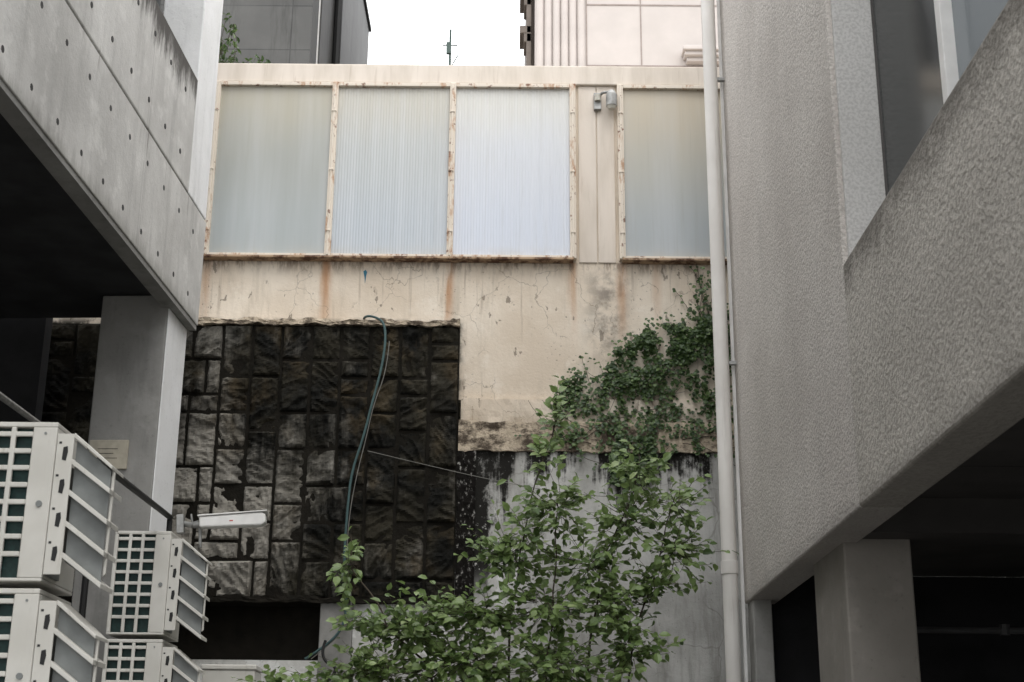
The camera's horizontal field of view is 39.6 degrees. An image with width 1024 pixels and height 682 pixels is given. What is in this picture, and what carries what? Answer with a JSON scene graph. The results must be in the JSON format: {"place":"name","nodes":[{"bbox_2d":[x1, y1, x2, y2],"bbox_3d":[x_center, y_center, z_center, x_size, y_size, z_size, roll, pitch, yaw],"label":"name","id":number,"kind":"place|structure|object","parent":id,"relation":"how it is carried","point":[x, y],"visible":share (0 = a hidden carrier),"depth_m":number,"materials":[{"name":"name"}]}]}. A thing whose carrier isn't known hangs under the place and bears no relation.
{"place":"outdoors","nodes":[
{"label":"outdoors","id":0,"kind":"place"},
{"bbox_2d":[176,510,268,547],"bbox_3d":[-2.031,1.320,9.987,0.634,0.241,0.116,-3,-18,-5],"label":"lamp","id":1,"kind":"object","parent":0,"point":[249,519],"visible":1,"depth_m":9.96,"materials":[{"name":"white metal"}]},
{"bbox_2d":[160,0,318,63],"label":"grey tower","id":2,"kind":"structure","parent":0,"point":[279,31],"depth_m":17.21,"materials":[{"name":"concrete"}]},
{"bbox_2d":[316,0,371,63],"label":"grey apartment block","id":3,"kind":"structure","parent":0,"point":[344,28],"depth_m":23.08,"materials":[{"name":"grey concrete"}]},
{"bbox_2d":[317,603,436,681],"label":"wall","id":4,"kind":"structure","parent":0,"point":[327,611],"depth_m":11.72,"materials":[{"name":"grey concrete"}]},
{"bbox_2d":[367,0,524,65],"label":"sky","id":5,"kind":"structure","parent":0,"point":[403,32],"materials":[{"name":"white"}]},
{"bbox_2d":[534,0,718,65],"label":"walls","id":6,"kind":"structure","parent":0,"point":[614,37],"depth_m":16.98,"materials":[{"name":"beige paint"}]},
{"bbox_2d":[519,0,530,65],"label":"side mouldings","id":7,"kind":"object","parent":6,"relation":"attached to","point":[525,32],"visible":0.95,"depth_m":17.12,"materials":[{"name":"grey concrete"}]},
{"bbox_2d":[524,0,534,65],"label":"side skin","id":8,"kind":"object","parent":6,"relation":"attached to","point":[532,32],"depth_m":17.21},
{"bbox_2d":[536,0,584,65],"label":"fluted pilaster","id":9,"kind":"object","parent":6,"relation":"attached to","point":[547,32],"depth_m":16.93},
{"bbox_2d":[586,0,718,66],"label":"panel joints","id":10,"kind":"object","parent":6,"relation":"attached to","point":[640,5],"visible":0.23,"depth_m":16.96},
{"bbox_2d":[681,45,718,64],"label":"cornice","id":11,"kind":"structure","parent":6,"relation":"attached to","point":[691,54],"depth_m":16.75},
{"bbox_2d":[720,0,902,603],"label":"facade wall","id":12,"kind":"structure","parent":0,"point":[803,511],"depth_m":9.15,"materials":[{"name":"grey concrete"}]},
{"bbox_2d":[960,418,1023,465],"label":"soffit","id":13,"kind":"structure","parent":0,"point":[1005,448],"depth_m":6.98,"materials":[{"name":"black concrete"}]},
{"bbox_2d":[843,0,1023,506],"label":"parapet","id":14,"kind":"structure","parent":13,"relation":"attached to","point":[933,267],"depth_m":5.82,"materials":[{"name":"paint"}]},
{"bbox_2d":[934,0,958,103],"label":"window mullions","id":15,"kind":"object","parent":14,"relation":"attached to","point":[946,46],"depth_m":6.55,"materials":[{"name":"white metal"}]},
{"bbox_2d":[872,0,942,192],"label":"glass","id":16,"kind":"object","parent":15,"relation":"attached to","point":[910,83],"depth_m":7.38,"materials":[{"name":"grey glass"}]},
{"bbox_2d":[951,0,1007,78],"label":"glass","id":17,"kind":"object","parent":15,"relation":"attached to","point":[974,21],"depth_m":6.33,"materials":[{"name":"grey glass"}]},
{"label":"ground","id":18,"kind":"structure","parent":0,"visible":0},
{"bbox_2d":[0,318,52,421],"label":"store partition","id":19,"kind":"object","parent":18,"relation":"on","point":[24,349],"depth_m":11.84,"materials":[{"name":"black"}]},
{"bbox_2d":[0,392,172,628],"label":"metal handrail","id":20,"kind":"object","parent":18,"relation":"on","point":[123,481],"visible":0.42,"depth_m":7.98,"materials":[{"name":"metal"}]},
{"bbox_2d":[71,296,168,681],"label":"column","id":21,"kind":"structure","parent":18,"relation":"on","point":[129,373],"depth_m":10.62,"materials":[{"name":"concrete"}]},
{"bbox_2d":[0,0,205,325],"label":"beam","id":22,"kind":"structure","parent":21,"relation":"on","point":[47,62],"depth_m":9.07,"materials":[{"name":"concrete"}]},
{"bbox_2d":[1,0,193,295],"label":"tie holes","id":23,"kind":"object","parent":22,"relation":"attached to","point":[31,84],"visible":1,"depth_m":9.48,"materials":[{"name":"black concrete"}]},
{"bbox_2d":[0,79,195,330],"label":"lip","id":24,"kind":"object","parent":22,"relation":"attached to","point":[24,125],"visible":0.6,"depth_m":8.89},
{"bbox_3d":[-2.915,-3.452,4.064,0.112,0.030,15.990,0,-18,2],"label":"beam groove","id":25,"kind":"object","parent":22,"relation":"on","visible":0},
{"bbox_2d":[65,0,197,191],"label":"beam","id":26,"kind":"structure","parent":25,"relation":"on","point":[141,49],"depth_m":10.14,"materials":[{"name":"concrete"}]},
{"bbox_2d":[164,0,222,219],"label":"pillar","id":27,"kind":"structure","parent":25,"relation":"on","point":[195,26],"depth_m":11.63,"materials":[{"name":"grey concrete"}]},
{"bbox_2d":[89,440,128,468],"bbox_3d":[-2.978,0.839,10.492,0.290,0.220,0.024,0,-18,2],"label":"notice plaque","id":28,"kind":"object","parent":21,"relation":"attached to","point":[114,453],"visible":0.74,"depth_m":10.49,"materials":[{"name":"beige metal"}]},
{"bbox_2d":[149,309,186,530],"bbox_3d":[-2.628,2.289,10.299,0.009,5.168,0.520,0,-18,2],"label":"column render","id":29,"kind":"object","parent":21,"relation":"attached to","point":[168,425],"depth_m":10.82,"materials":[{"name":"grey concrete"}]},
{"bbox_2d":[201,664,262,681],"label":"air conditioner unit","id":30,"kind":"object","parent":18,"relation":"on","point":[220,672],"visible":0.91,"depth_m":10.75,"materials":[{"name":"paint"}]},
{"bbox_2d":[184,659,317,681],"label":"recess ledge","id":31,"kind":"object","parent":18,"relation":"on","point":[299,666],"visible":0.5,"depth_m":11.67,"materials":[{"name":"paint"}]},
{"bbox_2d":[169,316,459,660],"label":"stone retaining wall","id":32,"kind":"structure","parent":18,"relation":"on","point":[254,633],"depth_m":11.98,"materials":[{"name":"black stone"}]},
{"bbox_2d":[41,324,458,597],"bbox_3d":[-2.549,0.990,12.178,4.152,2.392,0.126,1,-18,0],"label":"stone facing","id":33,"kind":"object","parent":32,"relation":"attached to","point":[231,577],"visible":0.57,"depth_m":12.21,"materials":[{"name":"black stone"}]},
{"bbox_2d":[42,323,459,603],"bbox_3d":[-3.740,1.061,12.377,6.538,2.430,0.382,1,-18,0],"label":"stone backing","id":34,"kind":"object","parent":32,"relation":"on","point":[231,492],"visible":0.11,"depth_m":12.22,"materials":[{"name":"black stone"}]},
{"bbox_2d":[57,594,456,606],"bbox_3d":[-2.569,2.179,11.929,4.300,0.077,0.349,1,-18,0],"label":"stone corbel","id":35,"kind":"object","parent":32,"relation":"attached to","point":[266,600],"visible":0.31,"depth_m":11.78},
{"bbox_2d":[53,87,732,418],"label":"wall","id":36,"kind":"structure","parent":32,"relation":"on","point":[528,330],"depth_m":12.73,"materials":[{"name":"beige paint"}]},
{"bbox_2d":[305,315,386,659],"bbox_3d":[-1.391,1.188,12.109,0.571,3.020,0.231,1,-18,0],"label":"garden hose","id":37,"kind":"object","parent":36,"relation":"attached to","point":[354,464],"visible":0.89,"depth_m":12.09,"materials":[{"name":"green rubber"}]},
{"bbox_2d":[321,640,335,679],"bbox_3d":[-1.486,2.612,11.548,0.130,0.363,0.037,1,-18,0],"label":"power cable","id":38,"kind":"object","parent":37,"relation":"attached to","point":[323,655],"visible":0.53,"depth_m":11.55,"materials":[{"name":"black rubber"}]},
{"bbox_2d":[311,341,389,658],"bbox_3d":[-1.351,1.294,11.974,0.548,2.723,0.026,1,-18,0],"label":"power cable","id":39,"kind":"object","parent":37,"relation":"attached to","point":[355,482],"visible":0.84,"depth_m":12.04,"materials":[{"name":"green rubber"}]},
{"bbox_2d":[203,254,726,264],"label":"panel sills","id":40,"kind":"structure","parent":36,"relation":"attached to","point":[440,259],"depth_m":12.77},
{"bbox_2d":[204,80,726,261],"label":"panel frames","id":41,"kind":"structure","parent":36,"relation":"attached to","point":[452,86],"depth_m":13.11,"materials":[{"name":"beige metal"}]},
{"bbox_2d":[209,86,332,252],"bbox_3d":[-2.206,-1.584,13.089,1.060,1.705,0.005,1,-18,0],"label":"panel sheet","id":42,"kind":"object","parent":41,"relation":"attached to","point":[271,176],"visible":1,"depth_m":13.08,"materials":[{"name":"grey plastic"}]},
{"bbox_2d":[331,87,449,253],"bbox_3d":[-1.106,-1.574,13.089,1.060,1.705,0.006,1,-18,0],"label":"panel sheet","id":43,"kind":"object","parent":41,"relation":"attached to","point":[391,175],"visible":1,"depth_m":13.08,"materials":[{"name":"grey plastic"}]},
{"bbox_2d":[453,88,569,254],"bbox_3d":[0.001,-1.564,13.090,1.075,1.705,0.007,1,-18,0],"label":"panel sheet","id":44,"kind":"object","parent":41,"relation":"attached to","point":[512,176],"visible":1,"depth_m":13.08,"materials":[{"name":"white plastic"}]},
{"bbox_2d":[623,90,726,256],"bbox_3d":[1.554,-1.551,13.089,1.060,1.705,0.005,1,-18,0],"label":"panel sheet","id":45,"kind":"object","parent":41,"relation":"attached to","point":[666,189],"visible":0.72,"depth_m":13.08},
{"bbox_2d":[217,63,719,86],"bbox_3d":[0.018,-2.045,14.809,14.000,0.198,2.995,1,-18,0],"label":"coping","id":46,"kind":"object","parent":36,"relation":"on","point":[598,76],"visible":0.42,"depth_m":13.38,"materials":[{"name":"beige concrete"}]},
{"bbox_2d":[218,13,270,62],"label":"wall top weeds","id":47,"kind":"object","parent":46,"relation":"on","point":[223,49],"depth_m":13.69,"materials":[{"name":"green plant"}]},
{"bbox_2d":[578,86,596,262],"bbox_3d":[0.696,-1.547,13.125,0.165,1.775,0.035,1,-18,0],"label":"panel","id":48,"kind":"object","parent":36,"relation":"attached to","point":[587,183],"visible":1,"depth_m":13.10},
{"bbox_2d":[594,89,616,110],"bbox_3d":[0.865,-2.236,13.256,0.241,0.200,0.103,-9,-20,28],"label":"wall lamp","id":49,"kind":"object","parent":36,"relation":"attached to","point":[611,99],"visible":1,"depth_m":13.21,"materials":[{"name":"metal"}]},
{"bbox_2d":[597,87,615,262],"bbox_3d":[0.869,-1.545,13.125,0.160,1.775,0.035,1,-18,0],"label":"panel","id":50,"kind":"object","parent":36,"relation":"attached to","point":[606,191],"visible":1,"depth_m":13.08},
{"bbox_2d":[514,263,734,486],"bbox_3d":[1.205,0.211,12.446,2.362,2.183,0.160,1,-18,0],"label":"ivy plant","id":51,"kind":"object","parent":36,"relation":"attached to","point":[682,347],"visible":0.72,"depth_m":12.39,"materials":[{"name":"green plant"}]},
{"bbox_2d":[232,375,738,681],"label":"leafy shrub","id":52,"kind":"object","parent":18,"relation":"on","point":[416,629],"visible":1,"depth_m":9.89,"materials":[{"name":"green plant"}]},
{"bbox_2d":[436,451,943,681],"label":"plaster","id":53,"kind":"object","parent":18,"relation":"on","point":[695,620],"visible":0.33,"depth_m":11.96,"materials":[{"name":"grey paint"}]},
{"bbox_2d":[455,450,475,608],"bbox_3d":[-0.393,1.604,12.041,0.158,1.388,0.104,1,-18,0],"label":"speckled edge","id":54,"kind":"object","parent":53,"relation":"attached to","point":[465,514],"visible":0.84,"depth_m":12.02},
{"bbox_2d":[369,451,660,497],"bbox_3d":[0.240,1.134,12.071,2.941,0.379,0.020,1,-18,-1],"label":"power cable","id":55,"kind":"object","parent":53,"relation":"attached to","point":[468,474],"visible":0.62,"depth_m":12.05,"materials":[{"name":"grey rubber"}]},
{"bbox_2d":[458,419,734,453],"bbox_3d":[3.265,0.868,12.314,7.455,0.287,0.159,1,-18,0],"label":"dirty ledge","id":56,"kind":"object","parent":53,"relation":"on","point":[473,435],"visible":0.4,"depth_m":12.24,"materials":[{"name":"beige concrete"}]},
{"bbox_2d":[461,397,733,423],"bbox_3d":[3.275,0.649,12.415,7.440,0.241,0.101,1,-18,0],"label":"plaster band","id":57,"kind":"object","parent":56,"relation":"on","point":[501,410],"visible":0.37,"depth_m":12.38,"materials":[{"name":"beige paint"}]},
{"bbox_2d":[748,600,774,681],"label":"corner pier","id":58,"kind":"structure","parent":18,"relation":"on","point":[761,641],"depth_m":10.40,"materials":[{"name":"concrete"}]},
{"bbox_2d":[814,539,920,681],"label":"column","id":59,"kind":"structure","parent":18,"relation":"on","point":[866,613],"depth_m":8.09,"materials":[{"name":"concrete"}]},
{"bbox_2d":[862,498,1023,543],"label":"cross beam","id":60,"kind":"structure","parent":59,"relation":"on","point":[958,521],"depth_m":8.00,"materials":[{"name":"black concrete"}]},
{"bbox_2d":[870,0,1023,576],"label":"wall","id":61,"kind":"structure","parent":59,"relation":"on","point":[976,560],"depth_m":9.51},
{"bbox_2d":[701,0,741,681],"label":"drainpipe","id":62,"kind":"object","parent":61,"relation":"attached to","point":[729,561],"visible":1,"depth_m":11.20,"materials":[{"name":"plastic"}]},
{"bbox_2d":[716,0,747,681],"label":"pipe","id":63,"kind":"object","parent":61,"relation":"attached to","point":[733,367],"visible":1,"depth_m":11.30,"materials":[{"name":"white metal"}]},
{"bbox_2d":[830,0,885,256],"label":"jamb","id":64,"kind":"object","parent":61,"relation":"attached to","point":[860,138],"depth_m":7.86,"materials":[{"name":"paint"}]},
{"bbox_2d":[772,576,1023,681],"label":"end wall","id":65,"kind":"structure","parent":18,"relation":"on","point":[967,602],"depth_m":10.65,"materials":[{"name":"black"}]},
{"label":"equipment stand","id":66,"kind":"object","parent":18,"relation":"on","visible":0},
{"bbox_2d":[0,588,107,681],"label":"air conditioner unit","id":67,"kind":"object","parent":66,"relation":"on","point":[45,636],"visible":1,"depth_m":5.92,"materials":[{"name":"paint"}]},
{"bbox_2d":[0,422,123,595],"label":"air conditioner unit","id":68,"kind":"object","parent":67,"relation":"on","point":[55,489],"visible":1,"depth_m":6.10,"materials":[{"name":"paint"}]},
{"bbox_2d":[101,639,203,681],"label":"air conditioner unit","id":69,"kind":"object","parent":66,"relation":"on","point":[143,660],"visible":0.95,"depth_m":9.37,"materials":[{"name":"paint"}]},
{"bbox_2d":[106,531,211,641],"bbox_3d":[-2.370,1.694,9.718,0.630,0.716,0.456,1,-18,0],"label":"air conditioner unit","id":70,"kind":"object","parent":69,"relation":"on","point":[159,579],"visible":0.98,"depth_m":9.53,"materials":[{"name":"paint"}]},
{"bbox_3d":[-0.973,2.629,21.224,2.200,11.300,4.100,0,-18,0],"label":"low-roofed building","id":71,"kind":"object","parent":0,"visible":0},
{"bbox_2d":[443,29,458,64],"bbox_3d":[-0.976,-4.007,22.321,0.257,2.000,0.065,1,-18,0],"label":"roof antenna","id":72,"kind":"object","parent":71,"relation":"on","point":[448,45],"visible":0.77,"depth_m":22.50,"materials":[{"name":"metal"}]},
{"bbox_3d":[5.889,1.240,3.820,0.200,3.300,16.000,0,-18,0],"label":"inner wall","id":73,"kind":"object","parent":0,"visible":0},
{"bbox_2d":[917,624,1023,635],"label":"service pipe","id":74,"kind":"object","parent":73,"relation":"attached to","point":[1004,630],"visible":0.74,"depth_m":9.46,"materials":[{"name":"black metal"}]},
{"bbox_3d":[-10.742,0.038,3.804,0.200,5.300,17.000,0,-18,2],"label":"inner wall","id":75,"kind":"object","parent":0,"visible":0},
{"bbox_2d":[0,113,151,317],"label":"soffit","id":76,"kind":"structure","parent":75,"relation":"attached to","point":[60,257],"depth_m":10.06,"materials":[{"name":"black concrete"}]}
]}

